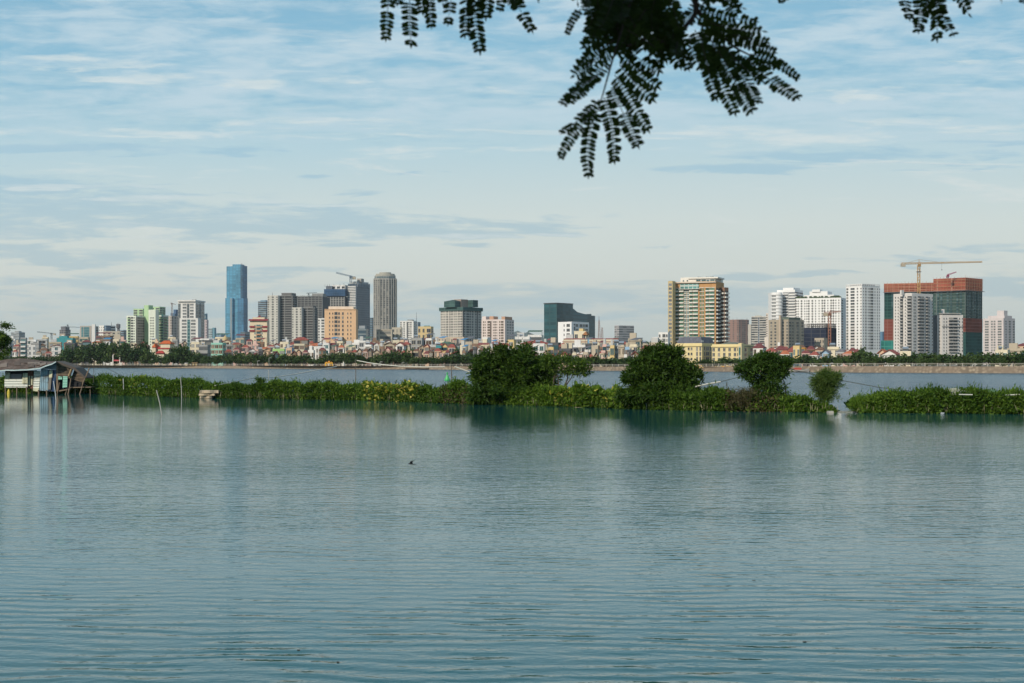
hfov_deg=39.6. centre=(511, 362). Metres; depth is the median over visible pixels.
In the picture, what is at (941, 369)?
embankment wall
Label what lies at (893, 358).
tree
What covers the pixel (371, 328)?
office tower
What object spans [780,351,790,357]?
house
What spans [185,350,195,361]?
tree
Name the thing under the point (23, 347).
house
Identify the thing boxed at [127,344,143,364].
tree
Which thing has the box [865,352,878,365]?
tree
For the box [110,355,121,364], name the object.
gate
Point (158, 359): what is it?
tree
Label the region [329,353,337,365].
tree
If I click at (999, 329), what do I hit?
apartment block
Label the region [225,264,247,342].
skyscraper
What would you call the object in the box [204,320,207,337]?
apartment block
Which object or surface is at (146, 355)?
tree
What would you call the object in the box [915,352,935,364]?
tree
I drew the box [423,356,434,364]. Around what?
tree
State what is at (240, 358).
tree
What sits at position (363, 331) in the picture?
office block
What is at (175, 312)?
office tower
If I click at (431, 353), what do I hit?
house
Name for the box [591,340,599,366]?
house
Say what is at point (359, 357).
tree
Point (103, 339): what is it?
house
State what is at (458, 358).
tree
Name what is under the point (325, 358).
tree
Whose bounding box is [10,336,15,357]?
house
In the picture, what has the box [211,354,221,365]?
tree
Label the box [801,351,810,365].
house
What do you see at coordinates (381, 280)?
window
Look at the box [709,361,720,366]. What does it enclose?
tree
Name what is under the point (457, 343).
house
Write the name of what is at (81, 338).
house
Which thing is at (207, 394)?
stone slab
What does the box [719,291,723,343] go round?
window
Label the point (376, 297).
window
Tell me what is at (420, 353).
house
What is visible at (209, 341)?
house
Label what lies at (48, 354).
house
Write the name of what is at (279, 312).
unfinished tower
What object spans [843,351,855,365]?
house
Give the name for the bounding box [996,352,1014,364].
tree
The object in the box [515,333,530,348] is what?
house
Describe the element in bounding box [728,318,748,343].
unfinished tower
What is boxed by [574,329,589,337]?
house
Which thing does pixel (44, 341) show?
house
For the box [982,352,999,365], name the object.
tree
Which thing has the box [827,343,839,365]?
house
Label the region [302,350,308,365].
house
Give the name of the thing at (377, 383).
creeper
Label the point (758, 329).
office tower
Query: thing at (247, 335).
office block
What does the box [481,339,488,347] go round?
house
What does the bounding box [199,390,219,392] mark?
stone slab
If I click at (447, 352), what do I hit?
house
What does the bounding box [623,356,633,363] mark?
tree
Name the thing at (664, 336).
apartment block
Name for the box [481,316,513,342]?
apartment block
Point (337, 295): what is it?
unfinished tower
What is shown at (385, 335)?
office block
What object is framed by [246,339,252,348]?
house
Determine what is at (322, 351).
house
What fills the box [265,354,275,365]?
tree
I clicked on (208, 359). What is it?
tree
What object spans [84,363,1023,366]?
shore railing
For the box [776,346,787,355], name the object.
house
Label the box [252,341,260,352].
house
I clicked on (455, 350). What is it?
tree
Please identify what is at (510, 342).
house
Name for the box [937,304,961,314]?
window
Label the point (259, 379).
bush
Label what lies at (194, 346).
house
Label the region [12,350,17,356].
house
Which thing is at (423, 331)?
villa block
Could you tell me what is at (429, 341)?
house
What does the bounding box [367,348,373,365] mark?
house
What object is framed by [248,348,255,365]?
house
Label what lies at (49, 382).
door
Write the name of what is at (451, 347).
house
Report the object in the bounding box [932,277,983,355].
unfinished tower
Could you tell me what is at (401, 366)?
string line
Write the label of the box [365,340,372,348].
house
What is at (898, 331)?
window
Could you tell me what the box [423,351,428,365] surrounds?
house
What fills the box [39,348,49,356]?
house
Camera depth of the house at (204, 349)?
828.27 m
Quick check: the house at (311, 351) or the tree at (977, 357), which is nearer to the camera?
the tree at (977, 357)
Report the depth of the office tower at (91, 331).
2100.56 m
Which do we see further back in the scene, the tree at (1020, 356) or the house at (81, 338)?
the house at (81, 338)
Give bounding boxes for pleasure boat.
[789,365,808,371]
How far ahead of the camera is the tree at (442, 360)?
648.67 m
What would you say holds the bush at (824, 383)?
on the bank
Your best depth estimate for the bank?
128.23 m
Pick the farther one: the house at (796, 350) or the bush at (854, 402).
the house at (796, 350)
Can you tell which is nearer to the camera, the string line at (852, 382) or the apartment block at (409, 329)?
the string line at (852, 382)
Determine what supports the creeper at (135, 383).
on the bank
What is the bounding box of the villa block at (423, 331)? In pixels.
[418,326,432,337]
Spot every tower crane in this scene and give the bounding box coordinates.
[336,272,355,282]
[823,310,840,345]
[901,259,981,293]
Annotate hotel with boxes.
[248,316,268,346]
[614,325,633,342]
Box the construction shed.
[881,340,892,350]
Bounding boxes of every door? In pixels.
[28,370,32,388]
[47,378,51,389]
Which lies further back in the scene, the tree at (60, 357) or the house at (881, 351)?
the tree at (60, 357)
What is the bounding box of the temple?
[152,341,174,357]
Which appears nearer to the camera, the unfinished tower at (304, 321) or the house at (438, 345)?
the house at (438, 345)
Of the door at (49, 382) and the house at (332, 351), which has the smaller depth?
the door at (49, 382)
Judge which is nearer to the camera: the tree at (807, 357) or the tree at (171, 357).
the tree at (807, 357)
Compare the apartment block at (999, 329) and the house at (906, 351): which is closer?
the house at (906, 351)
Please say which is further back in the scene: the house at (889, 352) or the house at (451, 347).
the house at (451, 347)
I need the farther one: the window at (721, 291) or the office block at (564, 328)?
the window at (721, 291)
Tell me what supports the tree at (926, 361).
on the ground at (871, 365)
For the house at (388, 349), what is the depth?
694.37 m
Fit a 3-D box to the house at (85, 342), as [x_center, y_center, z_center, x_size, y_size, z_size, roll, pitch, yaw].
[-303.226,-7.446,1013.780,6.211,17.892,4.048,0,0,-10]
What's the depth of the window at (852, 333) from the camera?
1258.47 m
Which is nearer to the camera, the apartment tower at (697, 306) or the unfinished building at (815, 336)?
the apartment tower at (697, 306)
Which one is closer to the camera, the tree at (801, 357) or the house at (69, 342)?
the tree at (801, 357)
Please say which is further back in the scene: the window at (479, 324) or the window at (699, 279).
the window at (479, 324)
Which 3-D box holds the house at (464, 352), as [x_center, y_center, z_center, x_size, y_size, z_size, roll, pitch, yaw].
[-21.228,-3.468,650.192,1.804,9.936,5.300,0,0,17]
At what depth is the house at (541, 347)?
619.92 m
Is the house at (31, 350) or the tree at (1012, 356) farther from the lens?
the house at (31, 350)
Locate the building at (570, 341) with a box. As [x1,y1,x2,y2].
[563,338,619,347]
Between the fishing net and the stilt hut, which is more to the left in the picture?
the stilt hut
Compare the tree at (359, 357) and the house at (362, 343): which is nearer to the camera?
the tree at (359, 357)
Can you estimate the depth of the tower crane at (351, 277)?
2499.15 m
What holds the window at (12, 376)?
in the stilt hut
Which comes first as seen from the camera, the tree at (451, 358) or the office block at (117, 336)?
the tree at (451, 358)
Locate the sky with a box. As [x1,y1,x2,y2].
[0,0,1023,354]
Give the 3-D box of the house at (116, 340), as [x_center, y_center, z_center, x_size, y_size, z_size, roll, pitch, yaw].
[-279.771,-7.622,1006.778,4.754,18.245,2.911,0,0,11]
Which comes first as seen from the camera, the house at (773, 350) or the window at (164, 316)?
the house at (773, 350)
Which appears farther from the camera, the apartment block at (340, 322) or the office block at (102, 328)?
the office block at (102, 328)
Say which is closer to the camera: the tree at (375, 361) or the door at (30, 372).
the door at (30, 372)
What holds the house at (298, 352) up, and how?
on the ground at (871, 365)
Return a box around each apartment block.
[126,305,167,363]
[168,316,177,338]
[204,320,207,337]
[318,318,323,342]
[324,306,357,342]
[400,312,416,342]
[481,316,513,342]
[653,332,669,345]
[748,324,750,344]
[764,313,767,349]
[768,288,802,319]
[768,315,803,348]
[795,289,845,349]
[983,311,1014,364]
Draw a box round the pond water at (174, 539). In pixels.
[0,393,1023,682]
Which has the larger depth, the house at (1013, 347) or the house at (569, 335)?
the house at (569, 335)
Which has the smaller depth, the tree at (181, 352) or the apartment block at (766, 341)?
the tree at (181, 352)
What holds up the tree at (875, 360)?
on the ground at (871, 365)
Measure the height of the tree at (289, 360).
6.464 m
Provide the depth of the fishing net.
85.74 m
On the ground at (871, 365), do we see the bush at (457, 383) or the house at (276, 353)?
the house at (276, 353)
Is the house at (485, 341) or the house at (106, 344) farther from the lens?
the house at (106, 344)
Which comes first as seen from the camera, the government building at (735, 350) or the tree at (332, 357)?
the government building at (735, 350)
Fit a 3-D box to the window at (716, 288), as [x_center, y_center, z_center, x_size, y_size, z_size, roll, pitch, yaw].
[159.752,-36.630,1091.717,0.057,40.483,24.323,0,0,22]
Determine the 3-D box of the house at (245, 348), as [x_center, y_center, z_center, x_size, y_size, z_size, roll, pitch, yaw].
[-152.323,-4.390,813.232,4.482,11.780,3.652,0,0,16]
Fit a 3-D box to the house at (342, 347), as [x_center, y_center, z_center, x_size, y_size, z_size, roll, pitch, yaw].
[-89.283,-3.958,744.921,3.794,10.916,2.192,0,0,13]
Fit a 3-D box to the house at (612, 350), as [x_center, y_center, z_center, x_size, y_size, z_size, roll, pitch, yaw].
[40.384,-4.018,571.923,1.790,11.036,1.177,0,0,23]
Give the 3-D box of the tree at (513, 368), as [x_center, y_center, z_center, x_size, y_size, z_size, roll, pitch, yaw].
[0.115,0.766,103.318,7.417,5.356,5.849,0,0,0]
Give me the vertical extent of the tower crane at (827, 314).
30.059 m
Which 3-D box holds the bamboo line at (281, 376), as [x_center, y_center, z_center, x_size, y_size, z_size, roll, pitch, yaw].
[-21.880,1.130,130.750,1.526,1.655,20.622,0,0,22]
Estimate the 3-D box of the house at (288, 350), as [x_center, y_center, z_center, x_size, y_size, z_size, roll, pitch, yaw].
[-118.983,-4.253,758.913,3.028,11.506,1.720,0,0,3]
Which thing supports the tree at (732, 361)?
on the ground at (871, 365)
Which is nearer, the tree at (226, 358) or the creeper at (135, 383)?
the creeper at (135, 383)
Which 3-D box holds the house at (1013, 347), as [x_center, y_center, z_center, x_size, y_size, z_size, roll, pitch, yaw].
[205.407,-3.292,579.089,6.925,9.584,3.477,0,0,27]
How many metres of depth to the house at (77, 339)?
1202.70 m
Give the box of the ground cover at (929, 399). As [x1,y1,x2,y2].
[0,371,1023,413]
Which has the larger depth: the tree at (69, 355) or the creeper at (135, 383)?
the tree at (69, 355)
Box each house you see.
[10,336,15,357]
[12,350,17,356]
[13,345,19,356]
[20,338,26,356]
[27,337,36,356]
[28,345,35,357]
[31,341,40,351]
[35,351,41,356]
[37,339,47,347]
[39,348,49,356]
[42,335,48,348]
[45,352,52,357]
[49,339,62,351]
[50,345,62,356]
[56,336,75,349]
[65,340,77,364]
[69,333,78,344]
[79,337,89,344]
[82,340,90,364]
[96,332,112,344]
[103,338,110,364]
[113,339,120,364]
[120,337,126,364]
[130,341,136,364]
[151,338,155,364]
[172,337,178,364]
[191,337,202,353]
[198,338,214,341]
[199,342,210,365]
[202,338,222,356]
[211,340,226,365]
[215,333,230,340]
[225,349,231,365]
[226,344,232,365]
[233,343,242,350]
[233,348,240,365]
[235,334,245,345]
[241,345,249,365]
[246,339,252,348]
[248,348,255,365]
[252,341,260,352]
[258,347,263,365]
[263,348,270,365]
[272,346,284,365]
[274,351,279,365]
[280,339,289,348]
[286,344,291,365]
[294,337,308,350]
[294,344,305,365]
[295,350,301,365]
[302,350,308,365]
[308,343,317,365]
[308,346,314,365]
[316,343,324,365]
[319,348,326,365]
[322,338,330,365]
[330,343,338,351]
[330,345,336,365]
[334,349,341,365]
[337,339,344,346]
[338,345,344,365]
[345,341,355,365]
[346,345,353,365]
[352,340,359,349]
[356,348,362,365]
[359,336,365,356]
[363,348,367,365]
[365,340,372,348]
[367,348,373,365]
[373,342,378,350]
[379,343,384,365]
[383,342,394,348]
[383,347,392,364]
[392,338,399,348]
[394,342,406,350]
[411,335,423,349]
[412,349,418,365]
[417,347,422,365]
[423,344,429,352]
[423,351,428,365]
[425,333,434,344]
[429,349,433,365]
[430,345,435,350]
[434,348,440,365]
[436,342,441,350]
[441,343,447,352]
[445,349,449,365]
[448,344,455,365]
[456,339,459,365]
[460,341,467,365]
[462,345,467,365]
[465,336,475,350]
[472,340,481,348]
[473,347,477,356]
[477,343,489,354]
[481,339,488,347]
[507,334,518,349]
[514,331,543,340]
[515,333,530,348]
[521,341,547,352]
[527,330,542,340]
[533,340,544,354]
[547,343,553,353]
[549,337,560,354]
[559,344,572,354]
[566,334,573,337]
[573,340,585,354]
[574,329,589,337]
[583,346,590,358]
[585,337,593,353]
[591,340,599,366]
[599,351,604,366]
[601,339,607,366]
[606,345,609,366]
[610,339,614,366]
[614,340,618,366]
[618,341,625,366]
[624,343,628,366]
[627,350,633,356]
[628,333,641,351]
[629,338,642,352]
[649,338,664,348]
[752,344,766,354]
[766,348,778,353]
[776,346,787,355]
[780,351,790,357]
[793,346,800,365]
[799,345,806,351]
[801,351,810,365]
[806,346,814,352]
[809,352,820,365]
[815,347,824,357]
[820,349,832,365]
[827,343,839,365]
[835,349,845,365]
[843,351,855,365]
[877,349,885,365]
[881,349,899,365]
[900,347,912,365]
[995,345,1009,365]
[1007,343,1023,365]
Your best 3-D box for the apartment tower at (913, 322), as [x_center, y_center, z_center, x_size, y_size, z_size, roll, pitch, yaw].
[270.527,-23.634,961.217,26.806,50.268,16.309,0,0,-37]
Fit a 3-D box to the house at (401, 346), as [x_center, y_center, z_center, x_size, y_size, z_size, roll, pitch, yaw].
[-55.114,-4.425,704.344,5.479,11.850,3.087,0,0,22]
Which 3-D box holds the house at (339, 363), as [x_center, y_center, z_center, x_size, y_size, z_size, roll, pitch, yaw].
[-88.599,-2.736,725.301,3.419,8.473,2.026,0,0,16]
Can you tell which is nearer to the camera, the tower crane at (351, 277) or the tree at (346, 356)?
the tree at (346, 356)
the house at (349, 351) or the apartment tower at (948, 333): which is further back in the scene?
the apartment tower at (948, 333)
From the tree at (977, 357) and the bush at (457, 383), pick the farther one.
the tree at (977, 357)
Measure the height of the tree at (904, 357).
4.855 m
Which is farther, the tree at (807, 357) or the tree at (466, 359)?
the tree at (466, 359)
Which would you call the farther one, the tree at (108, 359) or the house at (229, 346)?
the tree at (108, 359)
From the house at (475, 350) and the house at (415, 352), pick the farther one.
the house at (415, 352)
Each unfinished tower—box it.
[59,326,70,335]
[267,292,297,343]
[292,306,317,342]
[297,293,329,340]
[324,284,347,305]
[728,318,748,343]
[883,282,933,340]
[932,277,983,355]
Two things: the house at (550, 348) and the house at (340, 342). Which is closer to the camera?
the house at (550, 348)
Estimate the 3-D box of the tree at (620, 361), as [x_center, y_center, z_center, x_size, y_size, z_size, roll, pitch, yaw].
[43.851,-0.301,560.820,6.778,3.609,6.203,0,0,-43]
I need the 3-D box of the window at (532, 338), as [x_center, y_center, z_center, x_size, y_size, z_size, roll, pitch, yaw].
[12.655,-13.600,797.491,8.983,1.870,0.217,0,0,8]
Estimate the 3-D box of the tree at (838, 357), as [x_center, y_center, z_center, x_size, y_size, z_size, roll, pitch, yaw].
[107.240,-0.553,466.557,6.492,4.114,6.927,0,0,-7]
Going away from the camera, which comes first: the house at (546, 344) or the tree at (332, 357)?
the house at (546, 344)
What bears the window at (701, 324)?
in the apartment tower at (697, 306)
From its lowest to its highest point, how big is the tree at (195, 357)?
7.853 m
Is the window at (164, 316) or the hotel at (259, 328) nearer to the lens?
the hotel at (259, 328)
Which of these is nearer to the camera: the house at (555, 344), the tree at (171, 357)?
the house at (555, 344)
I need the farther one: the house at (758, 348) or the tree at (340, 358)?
the tree at (340, 358)
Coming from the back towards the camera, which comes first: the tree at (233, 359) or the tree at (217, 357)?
the tree at (217, 357)
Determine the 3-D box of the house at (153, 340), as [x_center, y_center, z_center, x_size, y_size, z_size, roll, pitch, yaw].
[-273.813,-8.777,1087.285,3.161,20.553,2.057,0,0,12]
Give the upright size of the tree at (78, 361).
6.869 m
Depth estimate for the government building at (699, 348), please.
550.77 m
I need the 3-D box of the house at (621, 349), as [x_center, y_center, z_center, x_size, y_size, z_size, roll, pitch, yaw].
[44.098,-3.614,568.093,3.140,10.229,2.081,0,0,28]
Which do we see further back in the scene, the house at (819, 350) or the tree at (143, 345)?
the tree at (143, 345)
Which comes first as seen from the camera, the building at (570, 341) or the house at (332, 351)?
the building at (570, 341)
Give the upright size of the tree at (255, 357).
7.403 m
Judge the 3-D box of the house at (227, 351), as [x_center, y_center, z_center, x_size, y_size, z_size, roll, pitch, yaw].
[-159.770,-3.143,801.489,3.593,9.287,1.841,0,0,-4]
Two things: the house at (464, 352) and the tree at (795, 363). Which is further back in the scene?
the house at (464, 352)
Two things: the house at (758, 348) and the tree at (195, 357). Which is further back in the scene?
the tree at (195, 357)
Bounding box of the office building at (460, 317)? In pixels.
[439,299,482,341]
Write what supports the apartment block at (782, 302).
on the ground at (871, 365)
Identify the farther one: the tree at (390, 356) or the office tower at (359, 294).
the office tower at (359, 294)
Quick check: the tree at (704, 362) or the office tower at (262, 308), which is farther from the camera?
the office tower at (262, 308)
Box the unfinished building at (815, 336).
[804,323,835,348]
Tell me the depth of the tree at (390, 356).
681.02 m
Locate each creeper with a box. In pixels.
[118,374,145,394]
[361,379,420,401]
[547,381,624,407]
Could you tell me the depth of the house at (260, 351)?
777.32 m
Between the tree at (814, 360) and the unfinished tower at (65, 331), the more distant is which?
the unfinished tower at (65, 331)
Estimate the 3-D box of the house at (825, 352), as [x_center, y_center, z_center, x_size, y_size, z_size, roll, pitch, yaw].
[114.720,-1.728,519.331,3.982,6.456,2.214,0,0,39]
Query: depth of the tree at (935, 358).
438.13 m
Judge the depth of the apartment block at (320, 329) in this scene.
1500.70 m
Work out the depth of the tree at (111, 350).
875.75 m
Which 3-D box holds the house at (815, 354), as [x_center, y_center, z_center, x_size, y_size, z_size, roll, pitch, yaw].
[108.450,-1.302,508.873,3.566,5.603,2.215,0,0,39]
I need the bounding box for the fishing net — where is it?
[947,388,968,394]
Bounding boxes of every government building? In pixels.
[675,337,714,366]
[711,342,753,366]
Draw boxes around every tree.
[0,321,15,359]
[52,353,62,360]
[58,350,66,360]
[62,344,77,363]
[73,357,81,364]
[74,345,91,364]
[82,341,100,364]
[95,342,108,364]
[103,355,115,362]
[106,342,122,364]
[116,342,133,364]
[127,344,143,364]
[138,348,154,361]
[139,339,149,358]
[151,353,158,364]
[153,356,163,364]
[163,351,177,364]
[168,344,176,354]
[174,344,188,365]
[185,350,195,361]
[192,352,202,365]
[204,355,213,365]
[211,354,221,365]
[219,353,227,365]
[225,353,233,362]
[229,351,241,362]
[236,353,245,365]
[243,351,254,365]
[249,352,260,362]
[258,353,267,365]
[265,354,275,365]
[277,353,288,365]
[286,354,299,365]
[297,354,313,364]
[313,357,324,365]
[319,352,329,363]
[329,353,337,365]
[334,352,344,363]
[342,352,351,362]
[348,352,358,363]
[354,354,366,365]
[361,357,372,364]
[370,354,380,363]
[377,350,389,363]
[379,0,1023,178]
[386,350,398,364]
[392,351,404,365]
[400,351,412,363]
[406,356,418,365]
[417,357,427,363]
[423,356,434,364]
[439,355,449,365]
[445,354,457,365]
[452,346,459,354]
[454,353,464,365]
[460,353,469,365]
[464,338,563,404]
[538,349,594,385]
[587,356,599,366]
[596,357,606,366]
[603,357,617,366]
[611,340,707,409]
[615,358,625,366]
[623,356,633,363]
[697,359,716,366]
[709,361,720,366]
[717,356,730,365]
[724,358,744,365]
[731,349,794,401]
[793,355,803,364]
[793,359,800,365]
[798,354,816,365]
[806,357,821,365]
[819,354,839,365]
[832,355,844,365]
[839,355,857,364]
[851,349,871,365]
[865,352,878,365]
[865,359,871,365]
[872,357,878,365]
[878,355,887,365]
[886,354,899,365]
[886,357,893,365]
[893,353,916,365]
[909,352,923,365]
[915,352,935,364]
[923,359,929,365]
[930,352,942,364]
[937,352,956,364]
[948,353,967,365]
[957,357,963,365]
[963,352,973,365]
[970,352,985,365]
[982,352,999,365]
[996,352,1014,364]
[1007,351,1018,365]
[1014,350,1023,362]
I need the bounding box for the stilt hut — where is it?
[0,358,92,393]
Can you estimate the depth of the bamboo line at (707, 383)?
91.97 m
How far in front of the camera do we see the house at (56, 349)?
951.22 m
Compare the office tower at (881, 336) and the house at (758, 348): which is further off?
the office tower at (881, 336)
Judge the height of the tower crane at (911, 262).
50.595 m
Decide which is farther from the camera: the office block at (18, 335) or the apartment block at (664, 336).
the office block at (18, 335)
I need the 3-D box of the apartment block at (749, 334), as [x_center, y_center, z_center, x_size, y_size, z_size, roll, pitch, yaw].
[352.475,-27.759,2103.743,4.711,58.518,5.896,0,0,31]
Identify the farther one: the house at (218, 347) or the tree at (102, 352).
the tree at (102, 352)
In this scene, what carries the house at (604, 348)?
on the ground at (871, 365)
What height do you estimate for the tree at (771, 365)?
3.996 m
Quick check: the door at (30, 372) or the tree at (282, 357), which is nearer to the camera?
the door at (30, 372)
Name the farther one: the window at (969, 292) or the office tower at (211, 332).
the office tower at (211, 332)
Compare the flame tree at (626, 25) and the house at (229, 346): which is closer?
the flame tree at (626, 25)
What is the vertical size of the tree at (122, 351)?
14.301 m
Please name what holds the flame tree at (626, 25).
on the near bank
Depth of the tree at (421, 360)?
660.72 m
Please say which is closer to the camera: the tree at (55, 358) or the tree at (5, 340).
the tree at (5, 340)
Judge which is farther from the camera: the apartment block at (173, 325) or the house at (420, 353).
the apartment block at (173, 325)
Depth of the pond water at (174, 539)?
23.63 m
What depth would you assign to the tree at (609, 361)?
563.55 m
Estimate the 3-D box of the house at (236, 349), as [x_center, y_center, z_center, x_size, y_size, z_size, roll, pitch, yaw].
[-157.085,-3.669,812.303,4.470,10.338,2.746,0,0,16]
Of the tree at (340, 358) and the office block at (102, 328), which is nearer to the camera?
the tree at (340, 358)
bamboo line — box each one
[215,366,336,385]
[695,381,720,386]
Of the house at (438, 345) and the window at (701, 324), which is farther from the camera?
the window at (701, 324)
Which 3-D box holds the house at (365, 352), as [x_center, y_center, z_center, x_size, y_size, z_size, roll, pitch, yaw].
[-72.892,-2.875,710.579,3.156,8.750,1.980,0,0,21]
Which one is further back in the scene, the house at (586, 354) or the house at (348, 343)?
the house at (348, 343)
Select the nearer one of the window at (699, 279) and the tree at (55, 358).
the tree at (55, 358)
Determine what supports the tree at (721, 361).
on the ground at (871, 365)
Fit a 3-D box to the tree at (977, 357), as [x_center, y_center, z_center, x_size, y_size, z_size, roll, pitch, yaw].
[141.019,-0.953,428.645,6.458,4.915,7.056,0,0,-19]
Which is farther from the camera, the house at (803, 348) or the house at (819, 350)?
the house at (803, 348)
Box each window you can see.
[10,374,21,378]
[164,316,166,338]
[199,347,207,350]
[374,297,378,324]
[380,280,387,324]
[389,280,394,324]
[441,326,461,336]
[464,324,480,340]
[531,337,541,339]
[675,323,714,340]
[683,279,714,281]
[716,288,719,339]
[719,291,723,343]
[725,291,727,342]
[796,313,838,345]
[846,332,861,348]
[863,303,879,348]
[895,331,911,351]
[914,315,932,351]
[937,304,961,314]
[967,292,980,317]
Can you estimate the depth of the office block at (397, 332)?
1090.16 m
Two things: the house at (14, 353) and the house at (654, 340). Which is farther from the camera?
the house at (14, 353)
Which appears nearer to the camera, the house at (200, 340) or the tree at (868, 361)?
the tree at (868, 361)
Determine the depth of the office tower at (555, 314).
1458.67 m
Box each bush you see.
[254,375,265,385]
[444,376,472,393]
[721,384,778,411]
[806,366,847,403]
[846,392,869,410]
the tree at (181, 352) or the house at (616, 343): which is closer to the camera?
the house at (616, 343)
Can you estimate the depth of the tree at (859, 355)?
457.98 m
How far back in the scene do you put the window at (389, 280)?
2683.77 m
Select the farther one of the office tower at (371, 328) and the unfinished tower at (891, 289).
the office tower at (371, 328)
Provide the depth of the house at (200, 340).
950.80 m
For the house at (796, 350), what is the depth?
518.18 m
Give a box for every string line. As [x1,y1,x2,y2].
[357,360,444,366]
[790,369,914,391]
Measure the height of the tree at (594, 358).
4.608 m
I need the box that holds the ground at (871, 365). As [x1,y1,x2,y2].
[91,364,994,365]
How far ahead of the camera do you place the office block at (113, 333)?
1699.29 m
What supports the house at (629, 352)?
on the ground at (871, 365)
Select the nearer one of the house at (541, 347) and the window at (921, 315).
the house at (541, 347)
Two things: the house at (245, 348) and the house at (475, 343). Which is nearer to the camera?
the house at (475, 343)
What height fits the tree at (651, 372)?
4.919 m
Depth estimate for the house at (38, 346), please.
1021.78 m
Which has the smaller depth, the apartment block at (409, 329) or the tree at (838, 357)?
the tree at (838, 357)
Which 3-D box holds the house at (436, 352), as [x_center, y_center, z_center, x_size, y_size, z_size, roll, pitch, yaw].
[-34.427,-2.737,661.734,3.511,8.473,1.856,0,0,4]
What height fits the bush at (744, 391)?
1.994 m
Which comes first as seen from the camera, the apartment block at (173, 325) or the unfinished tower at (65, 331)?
the apartment block at (173, 325)
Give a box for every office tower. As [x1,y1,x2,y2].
[80,324,97,348]
[170,310,177,315]
[208,328,215,337]
[258,300,266,317]
[348,279,369,339]
[370,318,372,339]
[543,303,594,342]
[751,316,765,345]
[880,332,883,349]
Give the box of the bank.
[1,386,969,413]
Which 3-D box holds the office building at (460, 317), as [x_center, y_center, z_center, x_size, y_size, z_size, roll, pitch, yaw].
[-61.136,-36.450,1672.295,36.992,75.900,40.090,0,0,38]
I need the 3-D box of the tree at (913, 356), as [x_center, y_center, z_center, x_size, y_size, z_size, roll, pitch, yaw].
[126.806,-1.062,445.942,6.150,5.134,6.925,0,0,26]
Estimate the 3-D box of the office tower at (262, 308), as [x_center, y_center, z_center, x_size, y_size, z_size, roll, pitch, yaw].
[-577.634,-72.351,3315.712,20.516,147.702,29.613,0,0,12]
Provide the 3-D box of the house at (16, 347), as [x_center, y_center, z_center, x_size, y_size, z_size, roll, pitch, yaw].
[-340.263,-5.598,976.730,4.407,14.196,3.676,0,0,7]
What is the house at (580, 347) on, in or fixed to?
on the ground at (871, 365)
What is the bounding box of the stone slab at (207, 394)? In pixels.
[199,393,215,395]
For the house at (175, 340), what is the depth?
974.24 m
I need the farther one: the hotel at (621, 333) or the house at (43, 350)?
the hotel at (621, 333)
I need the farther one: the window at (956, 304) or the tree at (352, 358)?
the window at (956, 304)
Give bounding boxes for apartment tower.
[373,272,396,337]
[668,276,729,346]
[846,284,879,364]
[893,290,932,364]
[933,309,962,364]
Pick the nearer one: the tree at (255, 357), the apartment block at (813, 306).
the tree at (255, 357)
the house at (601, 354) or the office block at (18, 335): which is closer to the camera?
the house at (601, 354)
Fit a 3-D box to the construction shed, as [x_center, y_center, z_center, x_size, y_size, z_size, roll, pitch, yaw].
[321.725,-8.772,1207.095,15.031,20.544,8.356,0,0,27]
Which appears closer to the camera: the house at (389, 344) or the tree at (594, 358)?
the tree at (594, 358)
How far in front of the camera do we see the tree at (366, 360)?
700.67 m
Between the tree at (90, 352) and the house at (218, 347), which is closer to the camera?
the house at (218, 347)
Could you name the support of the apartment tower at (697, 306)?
on the ground at (871, 365)
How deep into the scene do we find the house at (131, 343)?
1019.26 m
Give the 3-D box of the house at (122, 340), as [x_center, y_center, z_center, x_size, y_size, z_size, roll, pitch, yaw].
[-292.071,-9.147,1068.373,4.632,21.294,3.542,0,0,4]
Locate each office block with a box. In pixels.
[11,331,24,342]
[99,322,114,335]
[103,331,119,338]
[114,335,122,339]
[120,330,125,339]
[177,299,204,349]
[240,332,249,343]
[358,326,367,340]
[376,329,392,341]
[392,327,401,339]
[435,337,464,342]
[482,337,490,342]
[558,322,588,342]
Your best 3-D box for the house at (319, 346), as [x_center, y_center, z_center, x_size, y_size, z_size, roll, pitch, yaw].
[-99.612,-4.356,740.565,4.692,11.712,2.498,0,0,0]
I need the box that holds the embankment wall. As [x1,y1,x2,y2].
[78,365,1023,372]
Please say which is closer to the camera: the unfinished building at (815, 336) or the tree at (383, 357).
the tree at (383, 357)
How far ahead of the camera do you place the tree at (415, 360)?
669.13 m
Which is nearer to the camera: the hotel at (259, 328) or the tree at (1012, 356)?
the tree at (1012, 356)
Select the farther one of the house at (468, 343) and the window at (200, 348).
the window at (200, 348)
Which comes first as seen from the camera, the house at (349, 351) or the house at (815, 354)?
the house at (815, 354)
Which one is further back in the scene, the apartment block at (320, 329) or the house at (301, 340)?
the apartment block at (320, 329)
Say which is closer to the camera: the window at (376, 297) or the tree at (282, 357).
the tree at (282, 357)
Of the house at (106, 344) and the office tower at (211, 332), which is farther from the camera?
the office tower at (211, 332)
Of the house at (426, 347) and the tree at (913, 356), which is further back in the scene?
the house at (426, 347)
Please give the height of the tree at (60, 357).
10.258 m
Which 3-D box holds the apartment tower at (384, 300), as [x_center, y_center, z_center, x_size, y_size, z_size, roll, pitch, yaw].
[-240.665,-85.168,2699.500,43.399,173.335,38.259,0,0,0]
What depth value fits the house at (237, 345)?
849.98 m
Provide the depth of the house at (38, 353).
957.75 m

